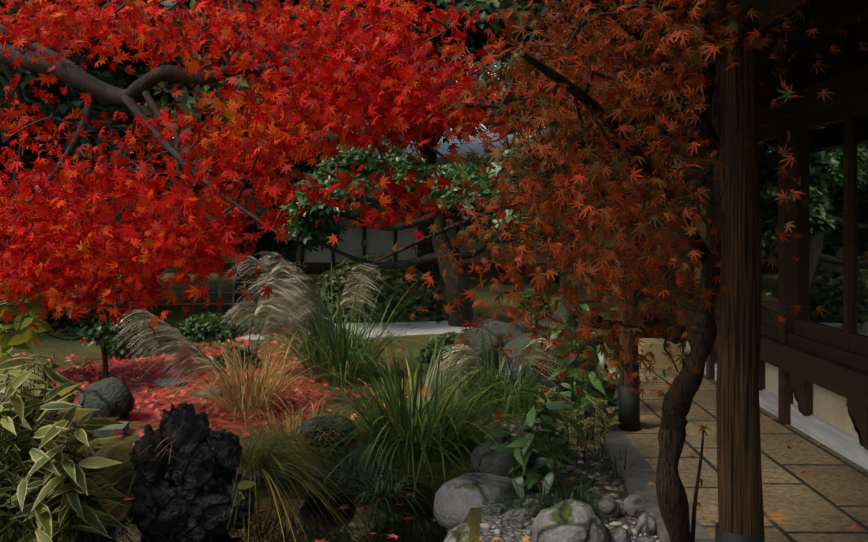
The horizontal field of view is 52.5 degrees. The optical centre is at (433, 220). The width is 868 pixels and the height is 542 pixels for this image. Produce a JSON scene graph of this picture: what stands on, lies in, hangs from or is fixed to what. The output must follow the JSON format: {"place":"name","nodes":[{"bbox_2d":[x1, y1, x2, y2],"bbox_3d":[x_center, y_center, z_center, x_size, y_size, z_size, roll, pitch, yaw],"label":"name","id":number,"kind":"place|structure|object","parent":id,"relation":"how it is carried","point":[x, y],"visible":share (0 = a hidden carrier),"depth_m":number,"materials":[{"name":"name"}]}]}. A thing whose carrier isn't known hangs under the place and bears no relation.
{"place":"outdoors","nodes":[
{"label":"outdoors","id":0,"kind":"place"},
{"bbox_2d":[0,265,50,358],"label":"yellow leaf twigs","id":1,"kind":"object","parent":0,"point":[11,316],"visible":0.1,"depth_m":5.15,"materials":[{"name":"plant"}]},
{"bbox_2d":[0,250,71,369],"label":"yellow leaves","id":2,"kind":"object","parent":1,"relation":"attached to","point":[24,337],"visible":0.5,"depth_m":5.09,"materials":[{"name":"plant"}]},
{"bbox_2d":[73,475,447,541],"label":"pond water","id":3,"kind":"structure","parent":0,"point":[264,526],"depth_m":5.33,"materials":[{"name":"black liquid"}]},
{"bbox_2d":[90,421,128,438],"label":"bank slab","id":4,"kind":"structure","parent":3,"relation":"on","point":[108,431],"depth_m":6.29,"materials":[{"name":"grey stone"}]},
{"bbox_2d":[107,433,165,501],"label":"mondo tuft","id":5,"kind":"object","parent":3,"relation":"on","point":[126,461],"visible":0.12,"depth_m":5.47,"materials":[{"name":"green plant"}]},
{"bbox_2d":[126,402,256,541],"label":"rock","id":6,"kind":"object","parent":3,"relation":"in","point":[189,498],"depth_m":4.83,"materials":[{"name":"black stone"}]},
{"bbox_2d":[100,395,267,483],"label":"grass on lava","id":7,"kind":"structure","parent":6,"relation":"on","point":[174,432],"depth_m":5.02,"materials":[{"name":"plant"}]},
{"bbox_2d":[238,480,256,498],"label":"leaf","id":8,"kind":"object","parent":6,"relation":"on","point":[245,484],"visible":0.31,"depth_m":4.86,"materials":[{"name":"plant"}]},
{"bbox_2d":[236,431,326,501],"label":"mondo tuft","id":9,"kind":"object","parent":3,"relation":"on","point":[273,467],"visible":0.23,"depth_m":5.45,"materials":[{"name":"green plant"}]},
{"bbox_2d":[223,415,387,541],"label":"grass on lava","id":10,"kind":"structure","parent":3,"relation":"in","point":[260,462],"depth_m":5.20,"materials":[{"name":"green plant"}]},
{"bbox_2d":[270,436,412,510],"bbox_3d":[-0.553,1.517,5.407,0.927,0.364,0.911,0,0,-18],"label":"mondo tuft","id":11,"kind":"object","parent":3,"relation":"on","point":[354,464],"visible":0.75,"depth_m":5.39,"materials":[{"name":"green plant"}]},
{"bbox_2d":[78,318,657,541],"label":"rocks","id":12,"kind":"object","parent":3,"relation":"on","point":[109,397],"depth_m":5.14,"materials":[{"name":"grey stone"}]},
{"bbox_2d":[326,458,448,527],"bbox_3d":[-0.300,1.542,5.030,0.715,0.321,0.830,0,0,-15],"label":"mondo tuft","id":13,"kind":"object","parent":3,"relation":"on","point":[388,488],"visible":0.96,"depth_m":4.99,"materials":[{"name":"green plant"}]},
{"bbox_2d":[0,272,685,541],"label":"ground","id":14,"kind":"structure","parent":0,"point":[59,348],"depth_m":8.62,"materials":[{"name":"plant"}]},
{"bbox_2d":[16,0,97,42],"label":"tree","id":15,"kind":"object","parent":14,"relation":"on","point":[63,30],"depth_m":16.91,"materials":[{"name":"plant"}]},
{"bbox_2d":[0,0,120,153],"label":"tree","id":16,"kind":"object","parent":14,"relation":"on","point":[64,105],"visible":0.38,"depth_m":12.10,"materials":[{"name":"plant"}]},
{"bbox_2d":[0,352,125,541],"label":"variegated shrub","id":17,"kind":"object","parent":14,"relation":"on","point":[54,465],"depth_m":3.96,"materials":[{"name":"green plant"}]},
{"bbox_2d":[0,240,146,378],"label":"tree","id":18,"kind":"object","parent":14,"relation":"on","point":[90,329],"depth_m":8.06,"materials":[{"name":"plant"}]},
{"bbox_2d":[0,149,194,258],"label":"tree","id":19,"kind":"object","parent":14,"relation":"on","point":[26,156],"visible":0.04,"depth_m":12.99,"materials":[{"name":"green plant"}]},
{"bbox_2d":[95,318,177,359],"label":"low shrub foliage","id":20,"kind":"object","parent":14,"relation":"on","point":[112,348],"visible":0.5,"depth_m":10.15,"materials":[{"name":"green plant"}]},
{"bbox_2d":[0,0,314,302],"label":"tree","id":21,"kind":"object","parent":14,"relation":"on","point":[122,78],"depth_m":15.21,"materials":[{"name":"plant"}]},
{"bbox_2d":[15,0,306,148],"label":"tree","id":22,"kind":"object","parent":14,"relation":"on","point":[187,3],"depth_m":17.37,"materials":[{"name":"plant"}]},
{"bbox_2d":[152,378,186,387],"bbox_3d":[-2.516,1.550,8.373,0.313,0.101,0.260,0,0,1],"label":"stepping stone","id":23,"kind":"object","parent":14,"relation":"on","point":[167,381],"visible":0.69,"depth_m":8.29,"materials":[{"name":"grey stone"}]},
{"bbox_2d":[117,275,284,312],"bbox_3d":[-3.930,1.241,14.862,2.844,0.620,0.085,0,0,-6],"label":"bamboo fence","id":24,"kind":"object","parent":14,"relation":"on","point":[219,282],"visible":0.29,"depth_m":14.87,"materials":[{"name":"brown wood"}]},
{"bbox_2d":[105,261,313,392],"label":"pampas plumes","id":25,"kind":"object","parent":14,"relation":"on","point":[192,347],"visible":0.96,"depth_m":7.29,"materials":[{"name":"beige plant"}]},
{"bbox_2d":[175,311,243,342],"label":"shrub","id":26,"kind":"object","parent":14,"relation":"on","point":[210,329],"visible":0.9,"depth_m":11.47,"materials":[{"name":"green plant"}]},
{"bbox_2d":[194,388,230,398],"bbox_3d":[-1.980,1.550,7.885,0.327,0.095,0.268,0,0,1],"label":"stepping stone","id":27,"kind":"object","parent":14,"relation":"on","point":[196,393],"visible":0.35,"depth_m":7.80,"materials":[{"name":"grey stone"}]},
{"bbox_2d":[150,267,277,406],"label":"pampas stems","id":28,"kind":"object","parent":14,"relation":"on","point":[197,348],"visible":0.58,"depth_m":7.26,"materials":[{"name":"beige plant"}]},
{"bbox_2d":[11,320,441,541],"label":"fallen leaves","id":29,"kind":"object","parent":14,"relation":"on","point":[94,377],"visible":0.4,"depth_m":8.44,"materials":[{"name":"red plant"}]},
{"bbox_2d":[129,325,346,430],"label":"ornamental grass","id":30,"kind":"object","parent":14,"relation":"on","point":[237,400],"depth_m":7.11,"materials":[{"name":"beige plant"}]},
{"bbox_2d":[214,346,262,368],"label":"shrub","id":31,"kind":"object","parent":14,"relation":"on","point":[258,361],"visible":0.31,"depth_m":9.12,"materials":[{"name":"green plant"}]},
{"bbox_2d":[121,21,365,307],"bbox_3d":[-3.308,-1.005,15.757,4.535,5.148,3.838,0,0,1],"label":"tree","id":32,"kind":"object","parent":14,"relation":"on","point":[186,100],"depth_m":14.84,"materials":[{"name":"plant"}]},
{"bbox_2d":[105,0,385,291],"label":"tree","id":33,"kind":"object","parent":14,"relation":"on","point":[253,7],"depth_m":17.93,"materials":[{"name":"plant"}]},
{"bbox_2d":[0,0,531,347],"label":"maple","id":34,"kind":"object","parent":14,"relation":"on","point":[332,71],"depth_m":4.39,"materials":[{"name":"red plant"}]},
{"bbox_2d":[234,304,313,333],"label":"shrub","id":35,"kind":"object","parent":14,"relation":"on","point":[243,326],"visible":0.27,"depth_m":11.99,"materials":[{"name":"green plant"}]},
{"bbox_2d":[2,136,571,254],"bbox_3d":[-4.906,-0.681,17.636,22.215,2.760,3.092,0,0,-7],"label":"hedge foliage","id":36,"kind":"object","parent":14,"relation":"on","point":[268,242],"visible":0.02,"depth_m":17.20,"materials":[{"name":"green plant"}]},
{"bbox_2d":[208,386,379,482],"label":"ornamental grass","id":37,"kind":"object","parent":14,"relation":"on","point":[294,429],"depth_m":6.30,"materials":[{"name":"plant"}]},
{"bbox_2d":[115,0,486,284],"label":"tree","id":38,"kind":"object","parent":14,"relation":"on","point":[442,6],"depth_m":20.77,"materials":[{"name":"plant"}]},
{"bbox_2d":[300,325,362,349],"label":"ornamental grass","id":39,"kind":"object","parent":14,"relation":"on","point":[361,345],"depth_m":10.40,"materials":[{"name":"green plant"}]},
{"bbox_2d":[215,258,487,392],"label":"ornamental grass","id":40,"kind":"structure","parent":14,"relation":"on","point":[345,351],"depth_m":8.43,"materials":[{"name":"green plant"}]},
{"bbox_2d":[235,321,471,340],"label":"path slab","id":41,"kind":"structure","parent":14,"relation":"on","point":[438,329],"depth_m":12.41,"materials":[{"name":"stone"}]},
{"bbox_2d":[181,163,555,262],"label":"house wall","id":42,"kind":"structure","parent":14,"relation":"on","point":[451,233],"depth_m":25.94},
{"bbox_2d":[158,163,554,272],"bbox_3d":[-0.692,-0.099,25.901,16.000,3.300,0.100,0,0,1],"label":"house frame","id":43,"kind":"object","parent":42,"relation":"attached to","point":[311,267],"visible":0.04,"depth_m":25.88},
{"bbox_2d":[304,229,417,261],"bbox_3d":[-2.051,0.741,25.941,3.560,0.980,0.040,0,0,1],"label":"house shoji","id":44,"kind":"object","parent":43,"relation":"in","point":[380,241],"visible":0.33,"depth_m":25.92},
{"bbox_2d":[173,123,541,162],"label":"house roof","id":45,"kind":"structure","parent":42,"relation":"on","point":[472,145],"depth_m":25.18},
{"bbox_2d":[305,253,447,322],"bbox_3d":[-0.896,1.060,13.911,2.372,1.097,1.783,0,0,1],"label":"azalea foliage","id":46,"kind":"object","parent":14,"relation":"on","point":[435,307],"visible":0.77,"depth_m":13.46,"materials":[{"name":"green plant"}]},
{"bbox_2d":[255,255,528,395],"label":"pampas stems","id":47,"kind":"object","parent":14,"relation":"on","point":[337,316],"visible":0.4,"depth_m":8.64,"materials":[{"name":"beige plant"}]},
{"bbox_2d":[225,252,563,390],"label":"pampas plumes","id":48,"kind":"object","parent":14,"relation":"on","point":[523,357],"visible":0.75,"depth_m":8.62,"materials":[{"name":"beige plant"}]},
{"bbox_2d":[280,113,521,326],"bbox_3d":[-0.458,-0.030,13.306,3.976,3.396,3.488,0,0,1],"label":"pine tree","id":49,"kind":"object","parent":14,"relation":"on","point":[304,228],"depth_m":12.42,"materials":[{"name":"green plant"}]},
{"bbox_2d":[250,332,584,519],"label":"grass","id":50,"kind":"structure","parent":14,"relation":"on","point":[396,446],"depth_m":5.68,"materials":[{"name":"green plant"}]},
{"bbox_2d":[302,0,543,279],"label":"tree","id":51,"kind":"object","parent":14,"relation":"on","point":[438,39],"depth_m":22.70,"materials":[{"name":"plant"}]},
{"bbox_2d":[336,357,524,462],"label":"yellow grass","id":52,"kind":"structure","parent":14,"relation":"on","point":[435,423],"depth_m":5.62,"materials":[{"name":"plant"}]},
{"bbox_2d":[415,332,462,366],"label":"shrub","id":53,"kind":"object","parent":14,"relation":"on","point":[450,338],"visible":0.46,"depth_m":9.55,"materials":[{"name":"green plant"}]},
{"bbox_2d":[433,436,506,485],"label":"mondo tuft","id":54,"kind":"object","parent":14,"relation":"on","point":[468,469],"visible":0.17,"depth_m":5.36,"materials":[{"name":"green plant"}]},
{"bbox_2d":[376,0,567,282],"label":"tree","id":55,"kind":"object","parent":14,"relation":"on","point":[500,5],"depth_m":19.43,"materials":[{"name":"plant"}]},
{"bbox_2d":[353,317,643,448],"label":"grass","id":56,"kind":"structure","parent":14,"relation":"on","point":[513,400],"depth_m":6.96,"materials":[{"name":"green plant"}]},
{"bbox_2d":[444,439,563,541],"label":"pale rocks","id":57,"kind":"object","parent":14,"relation":"on","point":[457,533],"visible":0.02,"depth_m":4.61,"materials":[{"name":"grey stone"}]},
{"bbox_2d":[517,288,554,326],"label":"bright shrub","id":58,"kind":"object","parent":14,"relation":"on","point":[527,296],"depth_m":11.31,"materials":[{"name":"green plant"}]},
{"bbox_2d":[463,457,622,535],"bbox_3d":[0.579,1.542,4.780,0.990,0.390,1.028,0,0,-25],"label":"mondo tuft","id":59,"kind":"object","parent":14,"relation":"on","point":[539,490],"visible":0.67,"depth_m":4.76,"materials":[{"name":"green plant"}]},
{"bbox_2d":[483,299,619,498],"bbox_3d":[1.053,1.129,6.376,0.773,0.908,3.361,0,0,18],"label":"broadleaf shrub","id":60,"kind":"object","parent":14,"relation":"on","point":[543,468],"depth_m":5.30,"materials":[{"name":"green plant"}]},
{"bbox_2d":[481,83,650,328],"bbox_3d":[1.784,-0.348,11.243,2.434,3.812,3.305,0,0,31],"label":"mossy tree","id":61,"kind":"object","parent":14,"relation":"on","point":[497,168],"depth_m":10.30,"materials":[{"name":"plant"}]},
{"bbox_2d":[479,444,660,541],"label":"gravel bed","id":62,"kind":"object","parent":14,"relation":"on","point":[513,533],"depth_m":4.47,"materials":[{"name":"grey gravel"}]},
{"bbox_2d":[473,412,658,541],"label":"gravel pebbles","id":63,"kind":"object","parent":62,"relation":"on","point":[617,486],"visible":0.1,"depth_m":5.02,"materials":[{"name":"grey gravel"}]},
{"bbox_2d":[530,377,619,462],"bbox_3d":[0.986,1.358,6.071,0.662,0.474,1.233,0,0,1],"label":"shrub","id":64,"kind":"object","parent":14,"relation":"on","point":[558,425],"depth_m":5.88,"materials":[{"name":"green plant"}]},
{"bbox_2d":[520,469,635,525],"bbox_3d":[0.713,1.520,4.573,0.939,0.385,0.763,0,0,1],"label":"mondo tuft","id":65,"kind":"object","parent":14,"relation":"on","point":[581,499],"visible":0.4,"depth_m":4.66,"materials":[{"name":"green plant"}]},
{"bbox_2d":[335,0,867,541],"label":"maple","id":66,"kind":"object","parent":14,"relation":"on","point":[684,32],"depth_m":2.80,"materials":[{"name":"plant"}]},
{"bbox_2d":[568,441,652,487],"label":"mondo tuft","id":67,"kind":"object","parent":14,"relation":"on","point":[611,468],"visible":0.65,"depth_m":5.29,"materials":[{"name":"green plant"}]},
{"bbox_2d":[515,315,714,541],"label":"walk kerb","id":68,"kind":"structure","parent":14,"relation":"on","point":[637,478],"depth_m":5.16,"materials":[{"name":"stone"}]},
{"bbox_2d":[716,22,764,541],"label":"post","id":69,"kind":"object","parent":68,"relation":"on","point":[740,493],"visible":0.83,"depth_m":3.32,"materials":[{"name":"brown wood"}]},
{"bbox_2d":[562,99,687,344],"bbox_3d":[5.278,0.026,10.062,7.600,3.050,1.400,0,0,1],"label":"wing woodwork","id":70,"kind":"object","parent":14,"relation":"on","point":[650,322],"visible":0.04,"depth_m":10.56,"materials":[{"name":"brown wood"}]},
{"bbox_2d":[587,127,620,293],"bbox_3d":[5.461,-1.384,10.630,7.250,4.530,0.260,0,0,1],"label":"wing plaster","id":71,"kind":"object","parent":70,"relation":"attached to","point":[609,244],"visible":0.12,"depth_m":10.55,"materials":[{"name":"white paint"}]},
{"bbox_2d":[638,338,681,367],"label":"wall","id":72,"kind":"structure","parent":14,"relation":"on","point":[660,359],"depth_m":8.91,"materials":[{"name":"beige paint"}]},
{"bbox_2d":[476,366,856,541],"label":"fallen leaves","id":73,"kind":"object","parent":14,"relation":"on","point":[525,538],"visible":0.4,"depth_m":5.18,"materials":[{"name":"plant"}]},
{"bbox_2d":[496,0,867,424],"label":"house","id":74,"kind":"structure","parent":14,"relation":"on","point":[834,360],"depth_m":6.02,"materials":[{"name":"brown wood"}]},
{"bbox_2d":[489,0,560,131],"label":"hall lean-to roof","id":75,"kind":"structure","parent":74,"relation":"attached to","point":[533,36],"depth_m":5.16,"materials":[{"name":"grey"}]},
{"bbox_2d":[686,327,867,449],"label":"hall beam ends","id":76,"kind":"object","parent":74,"relation":"attached to","point":[802,389],"visible":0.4,"depth_m":6.08,"materials":[{"name":"brown wood"}]},
{"bbox_2d":[692,114,867,337],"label":"window","id":77,"kind":"structure","parent":74,"relation":"in","point":[820,242],"depth_m":6.01,"materials":[{"name":"clear glass"}]},
{"bbox_2d":[527,315,867,541],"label":"walk paving","id":78,"kind":"structure","parent":14,"relation":"on","point":[813,498],"depth_m":5.20,"materials":[{"name":"stone"}]},
{"bbox_2d":[590,129,599,345],"bbox_3d":[1.915,0.191,10.461,0.109,2.602,0.101,0,0,1],"label":"post","id":79,"kind":"object","parent":78,"relation":"on","point":[595,243],"visible":0.15,"depth_m":10.42,"materials":[{"name":"brown wood"}]},
{"bbox_2d":[618,114,639,392],"bbox_3d":[1.393,0.366,6.279,0.146,2.253,0.142,0,0,1],"label":"post","id":80,"kind":"object","parent":78,"relation":"on","point":[623,373],"visible":0.29,"depth_m":6.22,"materials":[{"name":"brown wood"}]},
{"bbox_2d":[618,385,639,431],"bbox_3d":[1.393,1.336,6.279,0.148,0.310,0.152,0,0,1],"label":"post foot","id":81,"kind":"object","parent":78,"relation":"on","point":[628,411],"visible":0.82,"depth_m":6.22},
{"bbox_2d":[715,522,763,541],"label":"post foot","id":82,"kind":"object","parent":78,"relation":"on","point":[722,535],"visible":0.6,"depth_m":3.31},
{"bbox_2d":[684,347,867,469],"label":"foundation ledge","id":83,"kind":"object","parent":78,"relation":"on","point":[841,442],"visible":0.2,"depth_m":5.89,"materials":[{"name":"grey stone"}]},
{"bbox_2d":[686,332,857,437],"bbox_3d":[2.666,1.211,4.100,0.150,0.260,10.400,0,0,1],"label":"wall panel","id":84,"kind":"object","parent":83,"relation":"on","point":[830,407],"visible":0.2,"depth_m":5.86,"materials":[{"name":"beige paint"}]},
{"bbox_2d":[651,76,685,98],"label":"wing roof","id":85,"kind":"structure","parent":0,"point":[678,97],"depth_m":10.52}
]}

